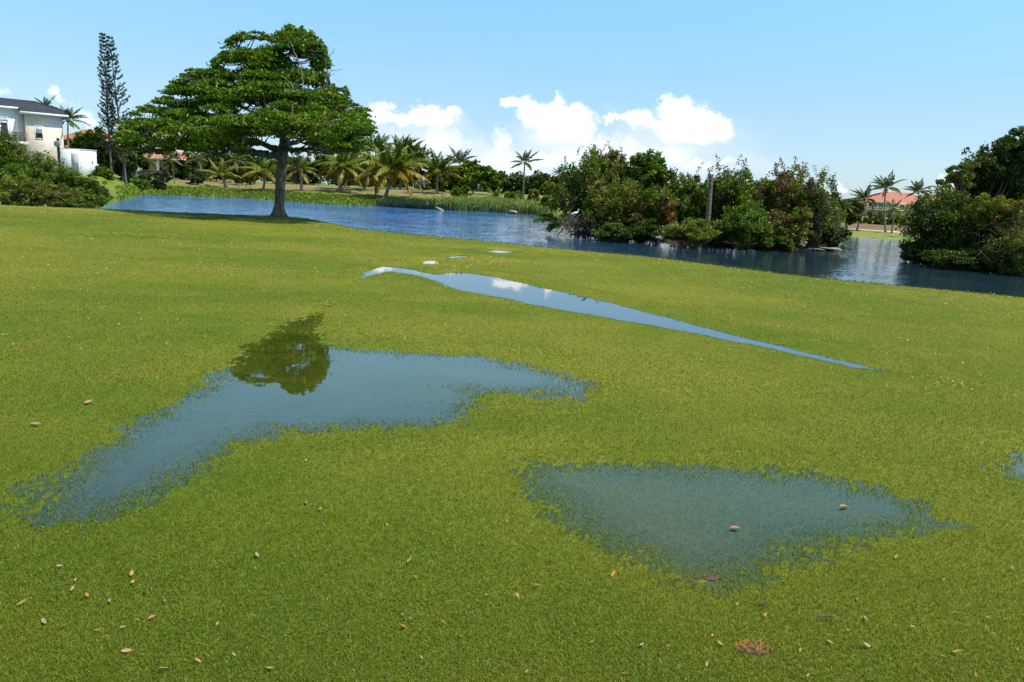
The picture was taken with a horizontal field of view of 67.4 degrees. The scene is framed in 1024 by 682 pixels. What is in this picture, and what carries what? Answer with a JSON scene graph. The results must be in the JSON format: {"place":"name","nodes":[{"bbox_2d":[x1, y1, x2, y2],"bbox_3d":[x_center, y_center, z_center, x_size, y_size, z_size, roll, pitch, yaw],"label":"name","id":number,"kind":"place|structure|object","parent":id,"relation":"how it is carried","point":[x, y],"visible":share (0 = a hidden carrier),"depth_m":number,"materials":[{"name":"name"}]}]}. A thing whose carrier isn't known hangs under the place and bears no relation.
{"place":"outdoors","nodes":[
{"label":"outdoors","id":0,"kind":"place"},
{"bbox_2d":[0,175,1016,240],"bbox_3d":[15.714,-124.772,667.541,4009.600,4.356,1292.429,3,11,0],"label":"bank","id":1,"kind":"structure","parent":0,"point":[865,230],"depth_m":126.00,"materials":[{"name":"green plant"}]},
{"bbox_2d":[0,127,27,204],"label":"shrub","id":2,"kind":"object","parent":1,"relation":"on","point":[7,147],"visible":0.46,"depth_m":49.72,"materials":[{"name":"green plant"}]},
{"bbox_2d":[0,171,53,205],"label":"shrub","id":3,"kind":"object","parent":1,"relation":"on","point":[14,195],"visible":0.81,"depth_m":46.44,"materials":[{"name":"green plant"}]},
{"bbox_2d":[0,141,67,206],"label":"shrub","id":4,"kind":"object","parent":1,"relation":"on","point":[29,168],"visible":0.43,"depth_m":49.22,"materials":[{"name":"green plant"}]},
{"bbox_2d":[0,98,68,166],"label":"villa","id":5,"kind":"object","parent":1,"relation":"on","point":[36,126],"visible":0.48,"depth_m":87.94,"materials":[{"name":"paint"}]},
{"bbox_2d":[21,182,84,207],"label":"shrub","id":6,"kind":"object","parent":1,"relation":"on","point":[48,193],"visible":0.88,"depth_m":46.59,"materials":[{"name":"green plant"}]},
{"bbox_2d":[39,156,100,207],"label":"shrub","id":7,"kind":"object","parent":1,"relation":"on","point":[69,180],"visible":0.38,"depth_m":48.74,"materials":[{"name":"green plant"}]},
{"bbox_2d":[60,105,92,147],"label":"coconut palm","id":8,"kind":"object","parent":1,"relation":"on","point":[73,116],"visible":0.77,"depth_m":90.95,"materials":[{"name":"green plant"}]},
{"bbox_2d":[60,148,98,175],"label":"outbuilding","id":9,"kind":"structure","parent":1,"relation":"on","point":[88,160],"depth_m":86.52,"materials":[{"name":"paint"}]},
{"bbox_2d":[57,192,111,207],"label":"shrub","id":10,"kind":"object","parent":1,"relation":"on","point":[88,200],"visible":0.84,"depth_m":47.35,"materials":[{"name":"green plant"}]},
{"bbox_2d":[73,126,106,157],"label":"broadleaf tree","id":11,"kind":"object","parent":1,"relation":"on","point":[89,139],"visible":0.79,"depth_m":100.21,"materials":[{"name":"green plant"}]},
{"bbox_2d":[75,174,113,208],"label":"shrub","id":12,"kind":"object","parent":1,"relation":"on","point":[103,190],"visible":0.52,"depth_m":49.83,"materials":[{"name":"green plant"}]},
{"bbox_2d":[91,165,114,181],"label":"shrub","id":13,"kind":"object","parent":1,"relation":"on","point":[105,172],"visible":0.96,"depth_m":87.53,"materials":[{"name":"green plant"}]},
{"bbox_2d":[92,143,120,174],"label":"broadleaf tree","id":14,"kind":"object","parent":1,"relation":"on","point":[103,159],"visible":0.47,"depth_m":100.90,"materials":[{"name":"green plant"}]},
{"bbox_2d":[96,32,119,170],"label":"pine tree","id":15,"kind":"object","parent":1,"relation":"on","point":[106,112],"visible":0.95,"depth_m":96.32,"materials":[{"name":"green plant"}]},
{"bbox_2d":[103,35,134,184],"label":"pine tree","id":16,"kind":"object","parent":1,"relation":"on","point":[118,90],"visible":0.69,"depth_m":97.22,"materials":[{"name":"green plant"}]},
{"bbox_2d":[108,143,138,181],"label":"broadleaf tree","id":17,"kind":"object","parent":1,"relation":"on","point":[131,160],"visible":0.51,"depth_m":102.32,"materials":[{"name":"green plant"}]},
{"bbox_2d":[127,176,150,189],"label":"shrub","id":18,"kind":"object","parent":1,"relation":"on","point":[140,183],"visible":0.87,"depth_m":109.66,"materials":[{"name":"green plant"}]},
{"bbox_2d":[132,152,149,179],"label":"broadleaf tree","id":19,"kind":"object","parent":1,"relation":"on","point":[143,163],"visible":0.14,"depth_m":119.88,"materials":[{"name":"green plant"}]},
{"bbox_2d":[136,169,154,185],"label":"shrub","id":20,"kind":"object","parent":1,"relation":"on","point":[145,175],"visible":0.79,"depth_m":118.94,"materials":[{"name":"green plant"}]},
{"bbox_2d":[153,165,173,188],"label":"shrub","id":21,"kind":"object","parent":1,"relation":"on","point":[165,176],"visible":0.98,"depth_m":118.97,"materials":[{"name":"green plant"}]},
{"bbox_2d":[145,151,190,178],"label":"house","id":22,"kind":"structure","parent":1,"relation":"on","point":[158,162],"depth_m":154.47,"materials":[{"name":"ceramic"}]},
{"bbox_2d":[158,151,184,183],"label":"coconut palm","id":23,"kind":"object","parent":1,"relation":"on","point":[170,160],"visible":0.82,"depth_m":130.90,"materials":[{"name":"green plant"}]},
{"bbox_2d":[162,151,215,181],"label":"broadleaf tree","id":24,"kind":"object","parent":1,"relation":"on","point":[184,170],"visible":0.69,"depth_m":143.49,"materials":[{"name":"green plant"}]},
{"bbox_2d":[188,170,204,184],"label":"shrub","id":25,"kind":"object","parent":1,"relation":"on","point":[197,177],"visible":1,"depth_m":132.63,"materials":[{"name":"green plant"}]},
{"bbox_2d":[183,151,211,183],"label":"coconut palm","id":26,"kind":"object","parent":1,"relation":"on","point":[198,160],"visible":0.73,"depth_m":134.82,"materials":[{"name":"green plant"}]},
{"bbox_2d":[192,154,243,181],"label":"palm tree","id":27,"kind":"object","parent":1,"relation":"on","point":[224,157],"visible":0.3,"depth_m":146.29,"materials":[{"name":"green plant"}]},
{"bbox_2d":[196,158,242,187],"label":"coconut palm","id":28,"kind":"object","parent":1,"relation":"on","point":[221,171],"visible":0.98,"depth_m":133.32,"materials":[{"name":"green plant"}]},
{"bbox_2d":[231,168,247,184],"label":"shrub","id":29,"kind":"object","parent":1,"relation":"on","point":[239,173],"visible":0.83,"depth_m":141.65,"materials":[{"name":"green plant"}]},
{"bbox_2d":[227,153,269,182],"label":"broadleaf tree","id":30,"kind":"object","parent":1,"relation":"on","point":[257,160],"visible":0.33,"depth_m":150.50,"materials":[{"name":"green plant"}]},
{"bbox_2d":[236,158,287,189],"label":"coconut palm","id":31,"kind":"object","parent":1,"relation":"on","point":[265,167],"visible":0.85,"depth_m":129.34,"materials":[{"name":"green plant"}]},
{"bbox_2d":[116,185,467,210],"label":"weeds","id":32,"kind":"object","parent":1,"relation":"on","point":[123,191],"visible":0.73,"depth_m":117.61,"materials":[{"name":"green plant"}]},
{"bbox_2d":[270,151,320,184],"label":"palm tree","id":33,"kind":"object","parent":1,"relation":"on","point":[310,178],"visible":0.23,"depth_m":153.39,"materials":[{"name":"green plant"}]},
{"bbox_2d":[274,155,320,189],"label":"coconut palm","id":34,"kind":"object","parent":1,"relation":"on","point":[302,174],"visible":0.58,"depth_m":126.13,"materials":[{"name":"green plant"}]},
{"bbox_2d":[307,151,347,185],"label":"broadleaf tree","id":35,"kind":"object","parent":1,"relation":"on","point":[319,158],"visible":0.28,"depth_m":153.27,"materials":[{"name":"green plant"}]},
{"bbox_2d":[312,152,365,191],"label":"coconut palm","id":36,"kind":"object","parent":1,"relation":"on","point":[342,164],"visible":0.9,"depth_m":123.38,"materials":[{"name":"green plant"}]},
{"bbox_2d":[322,149,369,189],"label":"coconut palm","id":37,"kind":"object","parent":1,"relation":"on","point":[351,156],"visible":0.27,"depth_m":129.32,"materials":[{"name":"green plant"}]},
{"bbox_2d":[344,162,386,189],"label":"coconut palm","id":38,"kind":"object","parent":1,"relation":"on","point":[374,177],"visible":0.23,"depth_m":131.39,"materials":[{"name":"green plant"}]},
{"bbox_2d":[359,133,395,185],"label":"coconut palm","id":39,"kind":"object","parent":1,"relation":"on","point":[377,141],"visible":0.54,"depth_m":136.69,"materials":[{"name":"green plant"}]},
{"bbox_2d":[352,142,430,197],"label":"coconut palm","id":40,"kind":"object","parent":1,"relation":"on","point":[397,162],"visible":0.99,"depth_m":117.64,"materials":[{"name":"green plant"}]},
{"bbox_2d":[385,134,426,188],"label":"coconut palm","id":41,"kind":"object","parent":1,"relation":"on","point":[396,141],"visible":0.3,"depth_m":144.87,"materials":[{"name":"green plant"}]},
{"bbox_2d":[390,137,427,189],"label":"coconut palm","id":42,"kind":"object","parent":1,"relation":"on","point":[411,145],"visible":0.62,"depth_m":144.72,"materials":[{"name":"green plant"}]},
{"bbox_2d":[372,197,457,210],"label":"sedge","id":43,"kind":"object","parent":1,"relation":"on","point":[411,203],"visible":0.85,"depth_m":109.30,"materials":[{"name":"green plant"}]},
{"bbox_2d":[406,144,441,190],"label":"coconut palm","id":44,"kind":"object","parent":1,"relation":"on","point":[419,154],"visible":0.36,"depth_m":142.01,"materials":[{"name":"green plant"}]},
{"bbox_2d":[406,168,442,189],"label":"broadleaf tree","id":45,"kind":"object","parent":1,"relation":"on","point":[423,172],"visible":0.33,"depth_m":153.69,"materials":[{"name":"green plant"}]},
{"bbox_2d":[410,147,464,193],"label":"coconut palm","id":46,"kind":"object","parent":1,"relation":"on","point":[434,166],"visible":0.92,"depth_m":130.05,"materials":[{"name":"green plant"}]},
{"bbox_2d":[431,170,462,191],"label":"broadleaf tree","id":47,"kind":"object","parent":1,"relation":"on","point":[443,185],"visible":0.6,"depth_m":144.13,"materials":[{"name":"green plant"}]},
{"bbox_2d":[445,145,477,165],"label":"coconut palm","id":48,"kind":"object","parent":1,"relation":"on","point":[459,158],"visible":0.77,"depth_m":185.38,"materials":[{"name":"green plant"}]},
{"bbox_2d":[451,185,472,196],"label":"shrub","id":49,"kind":"object","parent":1,"relation":"on","point":[458,191],"visible":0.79,"depth_m":122.48,"materials":[{"name":"green plant"}]},
{"bbox_2d":[445,159,503,193],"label":"broadleaf tree","id":50,"kind":"object","parent":1,"relation":"on","point":[472,173],"visible":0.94,"depth_m":136.31,"materials":[{"name":"green plant"}]},
{"bbox_2d":[426,193,559,214],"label":"reeds","id":51,"kind":"object","parent":1,"relation":"on","point":[503,204],"visible":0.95,"depth_m":110.64,"materials":[{"name":"green plant"}]},
{"bbox_2d":[499,176,526,194],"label":"broadleaf tree","id":52,"kind":"object","parent":1,"relation":"on","point":[513,184],"visible":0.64,"depth_m":161.82,"materials":[{"name":"green plant"}]},
{"bbox_2d":[510,149,543,196],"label":"coconut palm","id":53,"kind":"object","parent":1,"relation":"on","point":[525,156],"visible":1,"depth_m":128.49,"materials":[{"name":"green plant"}]},
{"bbox_2d":[528,174,551,195],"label":"broadleaf tree","id":54,"kind":"object","parent":1,"relation":"on","point":[537,182],"visible":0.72,"depth_m":161.45,"materials":[{"name":"green plant"}]},
{"bbox_2d":[543,180,561,196],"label":"shrub","id":55,"kind":"object","parent":1,"relation":"on","point":[553,186],"visible":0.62,"depth_m":127.29,"materials":[{"name":"green plant"}]},
{"bbox_2d":[138,146,1022,207],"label":"treeline","id":56,"kind":"object","parent":1,"relation":"on","point":[504,176],"depth_m":238.23,"materials":[{"name":"green plant"}]},
{"bbox_2d":[839,198,864,228],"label":"broadleaf tree","id":57,"kind":"object","parent":1,"relation":"on","point":[851,217],"visible":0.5,"depth_m":93.79,"materials":[{"name":"green plant"}]},
{"bbox_2d":[849,184,881,230],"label":"coconut palm","id":58,"kind":"object","parent":1,"relation":"on","point":[861,195],"visible":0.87,"depth_m":95.27,"materials":[{"name":"green plant"}]},
{"bbox_2d":[862,216,894,224],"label":"shrub","id":59,"kind":"object","parent":1,"relation":"on","point":[878,221],"visible":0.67,"depth_m":117.81,"materials":[{"name":"green plant"}]},
{"bbox_2d":[866,170,907,231],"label":"coconut palm","id":60,"kind":"object","parent":1,"relation":"on","point":[884,183],"visible":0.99,"depth_m":94.66,"materials":[{"name":"green plant"}]},
{"bbox_2d":[857,192,924,217],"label":"house","id":61,"kind":"structure","parent":1,"relation":"on","point":[879,199],"depth_m":270.88,"materials":[{"name":"ceramic"}]},
{"bbox_2d":[878,198,911,232],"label":"coconut palm","id":62,"kind":"object","parent":1,"relation":"on","point":[892,209],"visible":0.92,"depth_m":91.94,"materials":[{"name":"green plant"}]},
{"bbox_2d":[903,178,936,201],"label":"coconut palm","id":63,"kind":"object","parent":1,"relation":"on","point":[917,187],"visible":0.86,"depth_m":120.58,"materials":[{"name":"green plant"}]},
{"bbox_2d":[1,204,1018,297],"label":"shore grass","id":64,"kind":"structure","parent":0,"point":[990,293],"depth_m":25.98,"materials":[{"name":"green plant"}]},
{"bbox_2d":[0,207,1022,402],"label":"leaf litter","id":65,"kind":"object","parent":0,"point":[535,311],"visible":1,"depth_m":13.53,"materials":[{"name":"brown plant"}]},
{"bbox_2d":[0,205,1023,681],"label":"lawn","id":66,"kind":"structure","parent":0,"point":[274,379],"depth_m":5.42,"materials":[{"name":"green plant"}]},
{"bbox_2d":[110,21,378,216],"bbox_3d":[-13.045,-11.045,38.740,12.560,9.546,21.032,-5,13,-36],"label":"spreading tree","id":67,"kind":"object","parent":66,"relation":"on","point":[270,75],"visible":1,"depth_m":35.52,"materials":[{"name":"green plant"}]},
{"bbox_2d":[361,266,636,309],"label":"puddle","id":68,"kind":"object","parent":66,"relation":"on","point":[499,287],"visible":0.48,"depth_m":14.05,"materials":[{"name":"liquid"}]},
{"bbox_2d":[735,638,774,655],"bbox_3d":[0.913,1.160,2.905,0.143,0.015,0.122,-4,13,-33],"label":"divot","id":69,"kind":"object","parent":66,"relation":"on","point":[753,646],"visible":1,"depth_m":2.91,"materials":[{"name":"soil"}]},
{"bbox_2d":[0,0,1023,198],"label":"sky","id":70,"kind":"structure","parent":0,"point":[862,90],"materials":[{"name":"blue"}]},
{"bbox_2d":[98,195,1023,296],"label":"pond water","id":71,"kind":"structure","parent":0,"point":[867,260],"depth_m":47.27,"materials":[{"name":"blue liquid"}]},
{"bbox_2d":[553,213,597,235],"bbox_3d":[4.269,-7.658,50.676,3.324,1.619,2.322,3,11,0],"label":"brushwood","id":72,"kind":"object","parent":71,"relation":"on","point":[566,224],"visible":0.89,"depth_m":50.46,"materials":[{"name":"grey plant"}]},
{"bbox_2d":[571,230,826,249],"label":"island ground","id":73,"kind":"structure","parent":0,"point":[722,244],"depth_m":49.31,"materials":[{"name":"soil"}]},
{"bbox_2d":[533,211,563,232],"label":"leaning branch","id":74,"kind":"object","parent":73,"relation":"on","point":[550,219],"visible":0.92,"depth_m":52.35,"materials":[{"name":"green plant"}]},
{"bbox_2d":[546,144,611,235],"bbox_3d":[5.122,-10.389,52.975,4.730,6.256,4.652,-2,12,-26],"label":"shrub","id":75,"kind":"object","parent":73,"relation":"on","point":[574,193],"visible":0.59,"depth_m":52.59,"materials":[{"name":"green plant"}]},
{"bbox_2d":[575,209,619,237],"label":"shrub","id":76,"kind":"object","parent":73,"relation":"on","point":[590,220],"visible":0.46,"depth_m":50.33,"materials":[{"name":"green plant"}]},
{"bbox_2d":[580,141,634,189],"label":"shrub","id":77,"kind":"object","parent":73,"relation":"on","point":[611,156],"visible":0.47,"depth_m":53.45,"materials":[{"name":"green plant"}]},
{"bbox_2d":[590,222,639,241],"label":"shrub","id":78,"kind":"object","parent":73,"relation":"on","point":[617,230],"visible":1,"depth_m":47.11,"materials":[{"name":"green plant"}]},
{"bbox_2d":[580,159,654,238],"bbox_3d":[7.156,-9.290,50.674,5.311,5.313,4.573,3,11,0],"label":"shrub","id":79,"kind":"object","parent":73,"relation":"on","point":[622,200],"visible":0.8,"depth_m":50.15,"materials":[{"name":"green plant"}]},
{"bbox_2d":[623,212,662,242],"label":"shrub","id":80,"kind":"object","parent":73,"relation":"on","point":[649,232],"visible":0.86,"depth_m":47.95,"materials":[{"name":"green plant"}]},
{"bbox_2d":[622,148,676,195],"bbox_3d":[9.107,-10.091,52.984,3.485,6.166,4.342,-2,12,-25],"label":"broadleaf tree","id":81,"kind":"object","parent":73,"relation":"on","point":[651,170],"visible":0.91,"depth_m":51.67,"materials":[{"name":"green plant"}]},
{"bbox_2d":[639,183,679,242],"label":"shrub","id":82,"kind":"object","parent":73,"relation":"on","point":[661,209],"visible":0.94,"depth_m":48.88,"materials":[{"name":"green plant"}]},
{"bbox_2d":[662,162,708,237],"bbox_3d":[11.551,-9.358,51.640,3.736,5.414,4.040,-5,13,-36],"label":"shrub","id":83,"kind":"object","parent":73,"relation":"on","point":[688,194],"visible":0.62,"depth_m":50.77,"materials":[{"name":"green plant"}]},
{"bbox_2d":[661,217,722,247],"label":"shrub","id":84,"kind":"object","parent":73,"relation":"on","point":[690,229],"visible":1,"depth_m":44.90,"materials":[{"name":"green plant"}]},
{"bbox_2d":[703,172,713,243],"bbox_3d":[12.296,-8.173,48.008,0.353,4.611,0.353,3,11,0],"label":"dead palm trunk","id":85,"kind":"object","parent":73,"relation":"on","point":[709,204],"visible":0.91,"depth_m":47.78,"materials":[{"name":"grey wood"}]},
{"bbox_2d":[702,217,732,244],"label":"shrub","id":86,"kind":"object","parent":73,"relation":"on","point":[724,235],"visible":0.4,"depth_m":47.45,"materials":[{"name":"green plant"}]},
{"bbox_2d":[698,154,755,240],"bbox_3d":[14.000,-9.180,49.781,3.786,5.914,4.636,3,11,0],"label":"shrub","id":87,"kind":"object","parent":73,"relation":"on","point":[730,189],"visible":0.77,"depth_m":49.00,"materials":[{"name":"green plant"}]},
{"bbox_2d":[711,199,776,249],"bbox_3d":[13.753,-7.092,46.477,4.182,3.052,3.838,11,13,36],"label":"shrub","id":88,"kind":"object","parent":73,"relation":"on","point":[746,227],"visible":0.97,"depth_m":45.67,"materials":[{"name":"green plant"}]},
{"bbox_2d":[748,171,785,236],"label":"shrub","id":89,"kind":"object","parent":73,"relation":"on","point":[756,189],"visible":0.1,"depth_m":53.59,"materials":[{"name":"green plant"}]},
{"bbox_2d":[755,234,792,249],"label":"shrub","id":90,"kind":"object","parent":73,"relation":"on","point":[773,240],"visible":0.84,"depth_m":46.14,"materials":[{"name":"green plant"}]},
{"bbox_2d":[755,156,817,234],"bbox_3d":[18.009,-9.165,50.557,3.849,5.972,4.326,3,11,0],"label":"shrub","id":91,"kind":"object","parent":73,"relation":"on","point":[785,187],"visible":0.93,"depth_m":50.06,"materials":[{"name":"green plant"}]},
{"bbox_2d":[758,206,816,250],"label":"shrub","id":92,"kind":"object","parent":73,"relation":"on","point":[789,226],"visible":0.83,"depth_m":46.51,"materials":[{"name":"green plant"}]},
{"bbox_2d":[796,165,842,247],"bbox_3d":[19.937,-8.639,49.840,3.194,5.434,4.352,3,11,0],"label":"shrub","id":93,"kind":"object","parent":73,"relation":"on","point":[819,207],"visible":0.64,"depth_m":49.44,"materials":[{"name":"green plant"}]},
{"bbox_2d":[807,202,847,246],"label":"shrub","id":94,"kind":"object","parent":73,"relation":"on","point":[843,215],"visible":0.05,"depth_m":52.80,"materials":[{"name":"green plant"}]},
{"bbox_2d":[820,217,852,250],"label":"shrub","id":95,"kind":"object","parent":73,"relation":"on","point":[832,238],"visible":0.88,"depth_m":50.49,"materials":[{"name":"green plant"}]},
{"bbox_2d":[921,261,1023,275],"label":"island ground","id":96,"kind":"structure","parent":0,"point":[930,263],"depth_m":37.87,"materials":[{"name":"soil"}]},
{"bbox_2d":[899,238,938,263],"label":"shrub","id":97,"kind":"object","parent":96,"relation":"on","point":[906,255],"visible":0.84,"depth_m":41.02,"materials":[{"name":"green plant"}]},
{"bbox_2d":[895,181,974,253],"bbox_3d":[23.089,-6.283,41.041,4.242,4.451,3.690,3,11,0],"label":"shrub","id":98,"kind":"object","parent":96,"relation":"on","point":[928,229],"visible":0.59,"depth_m":40.83,"materials":[{"name":"green plant"}]},
{"bbox_2d":[935,161,981,207],"bbox_3d":[25.526,-7.450,44.295,1.695,5.775,3.358,3,11,0],"label":"broadleaf tree","id":99,"kind":"object","parent":96,"relation":"on","point":[962,175],"visible":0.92,"depth_m":43.50,"materials":[{"name":"green plant"}]},
{"bbox_2d":[922,248,996,269],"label":"shrub","id":100,"kind":"object","parent":96,"relation":"on","point":[953,259],"visible":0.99,"depth_m":37.58,"materials":[{"name":"green plant"}]},
{"bbox_2d":[935,200,1023,257],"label":"shrub","id":101,"kind":"object","parent":96,"relation":"on","point":[967,230],"visible":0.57,"depth_m":39.38,"materials":[{"name":"green plant"}]},
{"bbox_2d":[946,141,1023,212],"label":"broadleaf tree","id":102,"kind":"object","parent":96,"relation":"on","point":[1004,171],"visible":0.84,"depth_m":43.81,"materials":[{"name":"green plant"}]},
{"bbox_2d":[964,192,1023,267],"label":"shrub","id":103,"kind":"object","parent":96,"relation":"on","point":[990,209],"visible":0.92,"depth_m":37.33,"materials":[{"name":"green plant"}]},
{"bbox_2d":[971,206,1023,267],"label":"brushwood","id":104,"kind":"object","parent":96,"relation":"on","point":[987,246],"visible":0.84,"depth_m":35.78,"materials":[{"name":"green plant"}]},
{"bbox_2d":[978,225,1023,275],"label":"shrub","id":105,"kind":"object","parent":96,"relation":"on","point":[1013,256],"visible":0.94,"depth_m":36.16,"materials":[{"name":"green plant"}]},
{"bbox_2d":[991,125,1023,194],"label":"broadleaf tree","id":106,"kind":"object","parent":96,"relation":"on","point":[1017,146],"visible":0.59,"depth_m":43.67,"materials":[{"name":"green plant"}]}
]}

